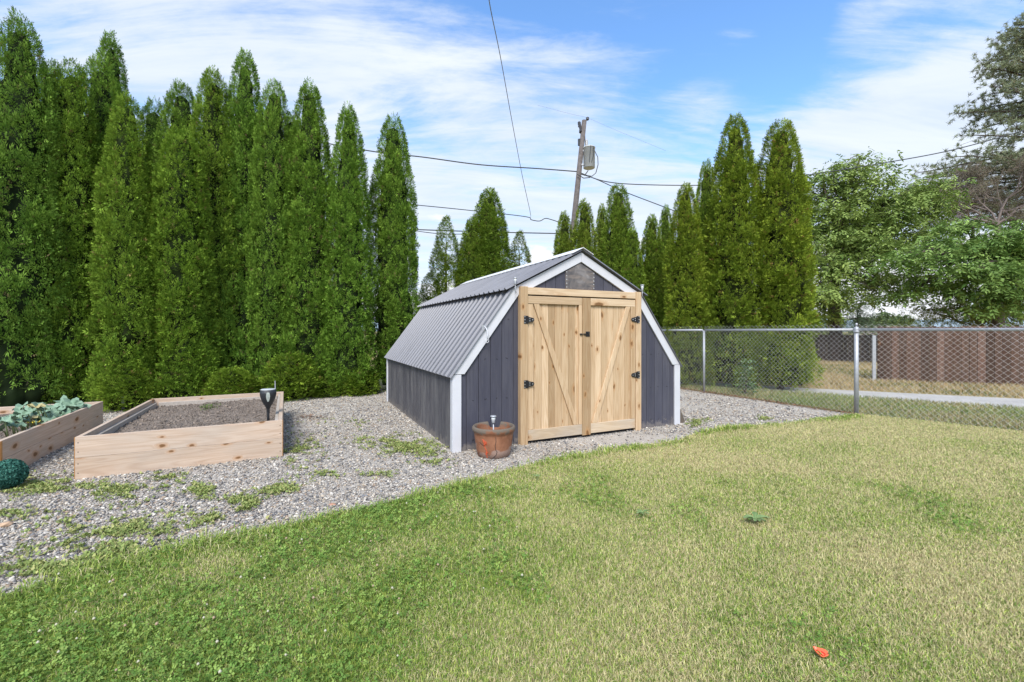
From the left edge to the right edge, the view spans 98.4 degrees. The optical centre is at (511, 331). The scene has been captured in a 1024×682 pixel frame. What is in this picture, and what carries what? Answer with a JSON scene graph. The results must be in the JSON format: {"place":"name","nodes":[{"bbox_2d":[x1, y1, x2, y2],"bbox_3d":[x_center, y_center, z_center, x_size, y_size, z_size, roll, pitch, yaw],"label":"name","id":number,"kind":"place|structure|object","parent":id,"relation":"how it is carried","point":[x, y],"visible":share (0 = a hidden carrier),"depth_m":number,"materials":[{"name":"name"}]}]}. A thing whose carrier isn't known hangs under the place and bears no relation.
{"place":"outdoors","nodes":[
{"label":"outdoors","id":0,"kind":"place"},
{"bbox_2d":[301,414,321,418],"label":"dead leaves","id":1,"kind":"object","parent":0,"point":[309,415],"visible":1,"depth_m":6.39,"materials":[{"name":"brown plant"}]},
{"bbox_2d":[0,389,848,591],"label":"gravel ground","id":2,"kind":"structure","parent":0,"point":[620,438],"depth_m":4.31,"materials":[{"name":"grey gravel"}]},
{"bbox_2d":[0,458,29,489],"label":"topiary ball","id":3,"kind":"object","parent":2,"relation":"on","point":[14,472],"visible":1,"depth_m":3.47,"materials":[{"name":"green plant"}]},
{"bbox_2d":[0,5,80,406],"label":"arborvitae","id":4,"kind":"object","parent":2,"relation":"on","point":[25,208],"visible":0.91,"depth_m":6.61,"materials":[{"name":"green plant"}]},
{"bbox_2d":[0,401,102,465],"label":"raised garden bed","id":5,"kind":"object","parent":2,"relation":"on","point":[29,446],"visible":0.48,"depth_m":4.53,"materials":[{"name":"beige wood"}]},
{"bbox_2d":[0,395,90,436],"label":"squash plant","id":6,"kind":"object","parent":5,"relation":"on","point":[21,415],"visible":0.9,"depth_m":4.66,"materials":[{"name":"green plant"}]},
{"bbox_2d":[32,56,109,403],"bbox_3d":[-7.246,-1.517,7.256,1.063,5.951,1.209,0,0,28],"label":"arborvitae","id":7,"kind":"object","parent":2,"relation":"on","point":[77,160],"visible":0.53,"depth_m":7.07,"materials":[{"name":"green plant"}]},
{"bbox_2d":[84,52,124,363],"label":"arborvitae","id":8,"kind":"object","parent":2,"relation":"on","point":[102,85],"visible":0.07,"depth_m":7.74,"materials":[{"name":"green plant"}]},
{"bbox_2d":[79,90,164,401],"bbox_3d":[-6.391,-1.287,7.323,1.118,5.387,1.150,0,0,-36],"label":"arborvitae","id":9,"kind":"object","parent":2,"relation":"on","point":[123,272],"visible":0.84,"depth_m":7.09,"materials":[{"name":"green plant"}]},
{"bbox_2d":[85,358,164,412],"bbox_3d":[-6.183,0.912,7.099,0.978,0.980,0.947,0,0,-39],"label":"arborvitae shrub","id":10,"kind":"object","parent":2,"relation":"on","point":[132,385],"visible":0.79,"depth_m":6.88,"materials":[{"name":"green plant"}]},
{"bbox_2d":[74,391,283,479],"bbox_3d":[-3.531,1.082,5.129,1.560,0.376,2.382,0,0,-27],"label":"raised garden bed","id":11,"kind":"object","parent":2,"relation":"on","point":[156,434],"visible":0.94,"depth_m":4.23,"materials":[{"name":"beige wood"}]},
{"bbox_2d":[199,401,220,410],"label":"seedling","id":12,"kind":"object","parent":11,"relation":"on","point":[205,405],"visible":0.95,"depth_m":5.61,"materials":[{"name":"green plant"}]},
{"bbox_2d":[260,381,275,420],"bbox_3d":[-2.640,0.775,4.780,0.162,0.470,0.161,0,0,0],"label":"garden torch","id":13,"kind":"object","parent":11,"relation":"on","point":[267,396],"visible":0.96,"depth_m":4.74,"materials":[{"name":"black plastic"}]},
{"bbox_2d":[143,124,222,398],"bbox_3d":[-5.754,-1.113,7.705,1.190,4.991,1.204,0,0,35],"label":"arborvitae","id":14,"kind":"object","parent":2,"relation":"on","point":[185,352],"visible":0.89,"depth_m":7.45,"materials":[{"name":"green plant"}]},
{"bbox_2d":[188,64,247,395],"bbox_3d":[-5.673,-1.810,8.400,1.371,6.497,1.332,0,0,14],"label":"arborvitae","id":15,"kind":"object","parent":2,"relation":"on","point":[211,145],"visible":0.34,"depth_m":8.15,"materials":[{"name":"green plant"}]},
{"bbox_2d":[201,365,259,395],"bbox_3d":[-4.906,0.980,7.779,0.951,0.770,0.960,0,0,23],"label":"arborvitae shrub","id":16,"kind":"object","parent":2,"relation":"on","point":[227,381],"visible":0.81,"depth_m":7.58,"materials":[{"name":"green plant"}]},
{"bbox_2d":[212,47,264,386],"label":"arborvitae","id":17,"kind":"object","parent":2,"relation":"on","point":[242,107],"visible":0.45,"depth_m":8.34,"materials":[{"name":"green plant"}]},
{"bbox_2d":[242,77,299,387],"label":"arborvitae","id":18,"kind":"object","parent":2,"relation":"on","point":[270,235],"visible":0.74,"depth_m":8.31,"materials":[{"name":"green plant"}]},
{"bbox_2d":[256,351,323,402],"bbox_3d":[-4.083,0.883,8.215,1.218,1.062,1.257,0,0,0],"label":"arborvitae shrub","id":19,"kind":"object","parent":2,"relation":"on","point":[290,376],"visible":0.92,"depth_m":7.97,"materials":[{"name":"green plant"}]},
{"bbox_2d":[276,76,337,395],"bbox_3d":[-4.012,-1.816,8.778,1.313,6.505,1.373,0,0,-9],"label":"arborvitae","id":20,"kind":"object","parent":2,"relation":"on","point":[311,177],"visible":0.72,"depth_m":8.48,"materials":[{"name":"green plant"}]},
{"bbox_2d":[308,377,341,397],"bbox_3d":[-3.595,1.102,8.462,0.672,0.423,0.679,0,0,-11],"label":"arborvitae shrub","id":21,"kind":"object","parent":2,"relation":"on","point":[325,390],"visible":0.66,"depth_m":8.33,"materials":[{"name":"green plant"}]},
{"bbox_2d":[316,100,379,396],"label":"arborvitae","id":22,"kind":"object","parent":2,"relation":"on","point":[346,306],"visible":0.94,"depth_m":8.58,"materials":[{"name":"green plant"}]},
{"bbox_2d":[339,366,381,396],"bbox_3d":[-3.030,0.991,8.762,0.941,0.749,0.912,0,0,36],"label":"arborvitae shrub","id":23,"kind":"object","parent":2,"relation":"on","point":[369,388],"visible":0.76,"depth_m":8.54,"materials":[{"name":"green plant"}]},
{"bbox_2d":[0,414,773,588],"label":"gravel weeds","id":24,"kind":"object","parent":2,"relation":"on","point":[133,524],"visible":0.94,"depth_m":3.06,"materials":[{"name":"green plant"}]},
{"bbox_2d":[362,113,421,391],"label":"arborvitae","id":25,"kind":"object","parent":2,"relation":"on","point":[394,314],"visible":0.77,"depth_m":9.25,"materials":[{"name":"green plant"}]},
{"bbox_2d":[472,421,514,458],"bbox_3d":[-0.185,1.101,4.470,0.438,0.297,0.438,0,0,0],"label":"terracotta pot","id":26,"kind":"object","parent":2,"relation":"on","point":[495,443],"visible":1,"depth_m":4.32,"materials":[{"name":"ceramic"}]},
{"bbox_2d":[490,415,495,429],"bbox_3d":[-0.188,0.976,4.460,0.062,0.249,0.060,0,0,0],"label":"stake light","id":27,"kind":"object","parent":26,"relation":"on","point":[493,417],"visible":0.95,"depth_m":4.45,"materials":[{"name":"metal"}]},
{"bbox_2d":[384,247,681,452],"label":"garden shed","id":28,"kind":"structure","parent":2,"relation":"on","point":[578,344],"depth_m":5.21,"materials":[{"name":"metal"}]},
{"bbox_2d":[482,325,488,342],"bbox_3d":[-0.281,0.031,4.674,0.051,0.191,0.064,0,0,-43],"label":"hanging hook","id":29,"kind":"object","parent":28,"relation":"attached to","point":[483,326],"visible":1,"depth_m":4.67,"materials":[{"name":"metal"}]},
{"bbox_2d":[524,296,581,440],"bbox_3d":[0.470,0.413,5.033,0.776,1.605,0.070,0,0,-26],"label":"door","id":30,"kind":"structure","parent":28,"relation":"in","point":[554,382],"depth_m":5.05,"materials":[{"name":"brown wood"}]},
{"bbox_2d":[565,263,593,289],"bbox_3d":[0.811,-0.651,5.247,0.411,0.313,0.014,0,0,-26],"label":"gable window","id":31,"kind":"structure","parent":28,"relation":"in","point":[579,276],"depth_m":5.24,"materials":[{"name":"grey glass"}]},
{"bbox_2d":[580,298,639,434],"bbox_3d":[1.197,0.419,5.374,0.904,1.617,0.090,0,0,-26],"label":"door","id":32,"kind":"structure","parent":28,"relation":"in","point":[609,374],"depth_m":5.38,"materials":[{"name":"brown wood"}]},
{"bbox_2d":[680,409,684,422],"bbox_3d":[2.303,1.113,6.038,0.159,0.285,0.030,0,0,-26],"label":"offcut board","id":33,"kind":"object","parent":2,"relation":"on","point":[682,420],"visible":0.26,"depth_m":6.03,"materials":[{"name":"beige wood"}]},
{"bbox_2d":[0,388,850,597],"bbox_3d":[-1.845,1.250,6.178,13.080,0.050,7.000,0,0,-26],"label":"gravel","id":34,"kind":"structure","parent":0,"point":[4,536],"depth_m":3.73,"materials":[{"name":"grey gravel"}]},
{"bbox_2d":[0,521,13,527],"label":"rock","id":35,"kind":"object","parent":34,"relation":"on","point":[6,524],"visible":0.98,"depth_m":2.82,"materials":[{"name":"beige stone"}]},
{"bbox_2d":[489,0,530,216],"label":"overhead wire","id":36,"kind":"object","parent":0,"point":[507,95],"visible":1,"depth_m":11.22,"materials":[{"name":"grey"}]},
{"bbox_2d":[0,413,1023,681],"bbox_3d":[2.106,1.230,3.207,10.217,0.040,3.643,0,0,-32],"label":"lawn grass","id":37,"kind":"structure","parent":0,"point":[970,463],"depth_m":2.23,"materials":[{"name":"green plant"}]},
{"bbox_2d":[0,412,864,608],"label":"lawn edge grass","id":38,"kind":"structure","parent":37,"relation":"on","point":[730,427],"depth_m":2.77,"materials":[{"name":"green plant"}]},
{"bbox_2d":[0,469,1012,681],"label":"clover","id":39,"kind":"object","parent":37,"relation":"on","point":[146,657],"visible":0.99,"depth_m":1.90,"materials":[{"name":"green plant"}]},
{"bbox_2d":[636,509,648,513],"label":"lawn weed","id":40,"kind":"object","parent":37,"relation":"on","point":[640,511],"visible":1,"depth_m":2.95,"materials":[{"name":"green plant"}]},
{"bbox_2d":[743,511,769,521],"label":"lawn weed","id":41,"kind":"object","parent":37,"relation":"on","point":[756,517],"visible":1,"depth_m":2.84,"materials":[{"name":"green plant"}]},
{"bbox_2d":[813,646,828,657],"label":"leaf","id":42,"kind":"object","parent":37,"relation":"on","point":[825,653],"visible":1,"depth_m":1.67,"materials":[{"name":"red"}]},
{"bbox_2d":[0,0,1023,319],"label":"sky","id":43,"kind":"structure","parent":0,"point":[887,77],"materials":[{"name":"blue"}]},
{"bbox_2d":[46,332,1023,409],"bbox_3d":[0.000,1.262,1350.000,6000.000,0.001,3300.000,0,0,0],"label":"ground","id":44,"kind":"structure","parent":0,"point":[799,386],"depth_m":9.38,"materials":[{"name":"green plant"}]},
{"bbox_2d":[37,57,62,181],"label":"arborvitae","id":45,"kind":"object","parent":44,"relation":"on","point":[52,62],"visible":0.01,"depth_m":7.99,"materials":[{"name":"green plant"}]},
{"bbox_2d":[89,28,132,128],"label":"arborvitae","id":46,"kind":"object","parent":44,"relation":"on","point":[110,54],"visible":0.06,"depth_m":8.55,"materials":[{"name":"green plant"}]},
{"bbox_2d":[138,95,167,241],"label":"arborvitae","id":47,"kind":"object","parent":44,"relation":"on","point":[151,119],"visible":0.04,"depth_m":8.57,"materials":[{"name":"green plant"}]},
{"bbox_2d":[147,78,200,299],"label":"arborvitae","id":48,"kind":"object","parent":44,"relation":"on","point":[179,108],"visible":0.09,"depth_m":8.46,"materials":[{"name":"green plant"}]},
{"bbox_2d":[282,109,301,351],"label":"arborvitae","id":49,"kind":"object","parent":44,"relation":"on","point":[290,114],"depth_m":8.94,"materials":[{"name":"green plant"}]},
{"bbox_2d":[413,273,442,312],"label":"arborvitae","id":50,"kind":"object","parent":44,"relation":"on","point":[424,296],"visible":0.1,"depth_m":11.64,"materials":[{"name":"green plant"}]},
{"bbox_2d":[427,215,461,300],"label":"arborvitae","id":51,"kind":"object","parent":44,"relation":"on","point":[442,259],"visible":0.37,"depth_m":11.08,"materials":[{"name":"green plant"}]},
{"bbox_2d":[454,216,489,286],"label":"arborvitae","id":52,"kind":"object","parent":44,"relation":"on","point":[468,245],"visible":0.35,"depth_m":11.05,"materials":[{"name":"green plant"}]},
{"bbox_2d":[462,187,513,276],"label":"arborvitae","id":53,"kind":"object","parent":44,"relation":"on","point":[490,221],"visible":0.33,"depth_m":11.25,"materials":[{"name":"green plant"}]},
{"bbox_2d":[508,230,531,268],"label":"arborvitae","id":54,"kind":"object","parent":44,"relation":"on","point":[519,239],"visible":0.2,"depth_m":12.06,"materials":[{"name":"green plant"}]},
{"bbox_2d":[551,211,572,255],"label":"arborvitae","id":55,"kind":"object","parent":44,"relation":"on","point":[563,243],"visible":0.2,"depth_m":12.46,"materials":[{"name":"green plant"}]},
{"bbox_2d":[570,117,597,235],"bbox_3d":[2.340,-3.226,15.946,1.507,9.076,0.452,0,0,0],"label":"utility pole","id":56,"kind":"object","parent":44,"relation":"on","point":[586,155],"visible":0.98,"depth_m":15.91,"materials":[{"name":"grey paint"}]},
{"bbox_2d":[322,196,556,221],"bbox_3d":[-2.598,-4.283,15.629,8.945,0.801,0.158,0,0,-5],"label":"overhead wire","id":57,"kind":"object","parent":56,"relation":"attached to","point":[478,211],"visible":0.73,"depth_m":15.78,"materials":[{"name":"grey"}]},
{"bbox_2d":[329,143,576,171],"bbox_3d":[-3.408,-6.389,15.576,11.718,1.266,0.153,0,0,-4],"label":"overhead wire","id":58,"kind":"object","parent":56,"relation":"attached to","point":[476,164],"visible":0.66,"depth_m":15.78,"materials":[{"name":"grey"}]},
{"bbox_2d":[417,229,555,233],"bbox_3d":[-2.322,-3.557,15.540,9.332,0.095,0.060,0,0,-7],"label":"overhead wire","id":59,"kind":"object","parent":56,"relation":"attached to","point":[499,232],"visible":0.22,"depth_m":15.78,"materials":[{"name":"grey"}]},
{"bbox_2d":[581,174,673,210],"bbox_3d":[4.620,-4.680,15.540,4.479,2.074,0.153,0,0,10],"label":"overhead wire","id":60,"kind":"object","parent":56,"relation":"attached to","point":[627,192],"visible":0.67,"depth_m":15.54,"materials":[{"name":"grey"}]},
{"bbox_2d":[581,130,1023,185],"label":"overhead wire","id":61,"kind":"object","parent":56,"relation":"attached to","point":[837,170],"visible":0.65,"depth_m":15.53,"materials":[{"name":"grey"}]},
{"bbox_2d":[571,198,601,261],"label":"arborvitae","id":62,"kind":"object","parent":44,"relation":"on","point":[582,236],"visible":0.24,"depth_m":12.13,"materials":[{"name":"green plant"}]},
{"bbox_2d":[594,203,606,260],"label":"arborvitae","id":63,"kind":"object","parent":44,"relation":"on","point":[600,223],"visible":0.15,"depth_m":13.11,"materials":[{"name":"green plant"}]},
{"bbox_2d":[599,182,639,274],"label":"arborvitae","id":64,"kind":"object","parent":44,"relation":"on","point":[618,225],"visible":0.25,"depth_m":11.96,"materials":[{"name":"green plant"}]},
{"bbox_2d":[620,227,648,300],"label":"arborvitae","id":65,"kind":"object","parent":44,"relation":"on","point":[631,268],"visible":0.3,"depth_m":11.26,"materials":[{"name":"green plant"}]},
{"bbox_2d":[638,213,667,334],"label":"arborvitae","id":66,"kind":"object","parent":44,"relation":"on","point":[652,250],"visible":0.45,"depth_m":11.56,"materials":[{"name":"green plant"}]},
{"bbox_2d":[658,204,675,338],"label":"arborvitae","id":67,"kind":"object","parent":44,"relation":"on","point":[664,223],"visible":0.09,"depth_m":12.49,"materials":[{"name":"green plant"}]},
{"bbox_2d":[661,181,714,387],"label":"arborvitae","id":68,"kind":"object","parent":44,"relation":"on","point":[687,293],"visible":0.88,"depth_m":9.83,"materials":[{"name":"green plant"}]},
{"bbox_2d":[693,157,719,367],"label":"arborvitae","id":69,"kind":"object","parent":44,"relation":"on","point":[704,186],"visible":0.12,"depth_m":11.15,"materials":[{"name":"green plant"}]},
{"bbox_2d":[699,111,775,388],"bbox_3d":[5.050,-1.740,9.883,1.658,6.343,1.585,0,0,32],"label":"arborvitae","id":70,"kind":"object","parent":44,"relation":"on","point":[730,258],"visible":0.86,"depth_m":9.57,"materials":[{"name":"green plant"}]},
{"bbox_2d":[748,117,825,391],"bbox_3d":[5.821,-1.610,9.538,1.610,6.073,1.565,0,0,-42],"label":"arborvitae","id":71,"kind":"object","parent":44,"relation":"on","point":[788,258],"visible":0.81,"depth_m":9.19,"materials":[{"name":"green plant"}]},
{"bbox_2d":[794,170,815,386],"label":"arborvitae","id":72,"kind":"object","parent":44,"relation":"on","point":[806,373],"visible":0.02,"depth_m":10.02,"materials":[{"name":"green plant"}]},
{"bbox_2d":[812,322,847,334],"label":"leafy shrub","id":73,"kind":"object","parent":44,"relation":"on","point":[826,332],"visible":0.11,"depth_m":26.91,"materials":[{"name":"green plant"}]},
{"bbox_2d":[811,334,876,362],"bbox_3d":[13.164,0.744,17.894,3.654,1.212,0.154,0,0,30],"label":"wooden fence","id":74,"kind":"object","parent":44,"relation":"on","point":[831,351],"visible":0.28,"depth_m":17.74,"materials":[{"name":"brown wood"}]},
{"bbox_2d":[840,297,892,334],"bbox_3d":[18.826,-0.419,23.901,3.443,3.759,3.346,0,0,0],"label":"leafy shrub","id":75,"kind":"object","parent":44,"relation":"on","point":[859,319],"visible":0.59,"depth_m":23.80,"materials":[{"name":"green plant"}]},
{"bbox_2d":[841,313,898,334],"bbox_3d":[21.647,0.261,27.000,3.999,2.764,2.702,0,0,-15],"label":"leafy shrub","id":76,"kind":"object","parent":44,"relation":"on","point":[862,333],"visible":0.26,"depth_m":26.85,"materials":[{"name":"green plant"}]},
{"bbox_2d":[873,311,899,325],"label":"tree","id":77,"kind":"object","parent":44,"relation":"on","point":[885,313],"visible":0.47,"depth_m":257.56,"materials":[{"name":"green plant"}]},
{"bbox_2d":[804,146,980,334],"bbox_3d":[15.038,-3.083,18.106,9.082,8.758,5.366,0,0,0],"label":"broadleaf tree","id":78,"kind":"object","parent":44,"relation":"on","point":[849,227],"visible":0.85,"depth_m":17.57,"materials":[{"name":"green plant"}]},
{"bbox_2d":[892,314,915,325],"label":"tree","id":79,"kind":"object","parent":44,"relation":"on","point":[901,317],"visible":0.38,"depth_m":297.22,"materials":[{"name":"green plant"}]},
{"bbox_2d":[881,313,940,326],"bbox_3d":[24.433,0.262,26.850,4.258,2.762,2.863,0,0,0],"label":"leafy shrub","id":80,"kind":"object","parent":44,"relation":"on","point":[911,323],"visible":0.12,"depth_m":26.91,"materials":[{"name":"green plant"}]},
{"bbox_2d":[850,214,1023,326],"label":"broadleaf tree","id":81,"kind":"object","parent":44,"relation":"on","point":[995,264],"visible":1,"depth_m":14.85,"materials":[{"name":"green plant"}]},
{"bbox_2d":[872,326,1023,386],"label":"wooden fence","id":82,"kind":"object","parent":44,"relation":"on","point":[972,368],"visible":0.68,"depth_m":10.45,"materials":[{"name":"wood"}]},
{"bbox_2d":[898,284,1023,326],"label":"leafy shrub","id":83,"kind":"object","parent":44,"relation":"on","point":[944,316],"visible":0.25,"depth_m":16.87,"materials":[{"name":"green plant"}]},
{"bbox_2d":[900,0,1023,241],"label":"pine tree","id":84,"kind":"object","parent":44,"relation":"on","point":[1009,60],"visible":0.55,"depth_m":24.66,"materials":[{"name":"green plant"}]},
{"bbox_2d":[902,153,1023,235],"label":"bare tree","id":85,"kind":"object","parent":44,"relation":"on","point":[979,198],"visible":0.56,"depth_m":21.28,"materials":[{"name":"brown plant"}]},
{"bbox_2d":[361,319,1023,331],"bbox_3d":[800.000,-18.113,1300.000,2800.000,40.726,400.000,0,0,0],"label":"hills","id":86,"kind":"structure","parent":0,"point":[907,320],"depth_m":1193.49,"materials":[{"name":"green plant"}]},
{"bbox_2d":[680,383,1023,430],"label":"verge ground","id":87,"kind":"structure","parent":0,"point":[863,408],"depth_m":7.16,"materials":[{"name":"green plant"}]},
{"bbox_2d":[724,359,760,394],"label":"sapling","id":88,"kind":"object","parent":87,"relation":"on","point":[749,382],"visible":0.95,"depth_m":8.48,"materials":[{"name":"green plant"}]},
{"bbox_2d":[682,387,860,413],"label":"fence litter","id":89,"kind":"object","parent":87,"relation":"on","point":[770,401],"visible":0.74,"depth_m":7.76,"materials":[{"name":"plant"}]},
{"bbox_2d":[662,323,1023,429],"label":"chain link fence","id":90,"kind":"object","parent":87,"relation":"on","point":[856,330],"visible":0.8,"depth_m":6.61,"materials":[{"name":"metal"}]},
{"bbox_2d":[680,382,1023,408],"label":"path","id":91,"kind":"structure","parent":0,"point":[999,401],"depth_m":8.45,"materials":[{"name":"grey concrete"}]},
{"bbox_2d":[710,360,1023,397],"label":"field grass","id":92,"kind":"structure","parent":0,"point":[832,370],"depth_m":9.93,"materials":[{"name":"plant"}]}
]}

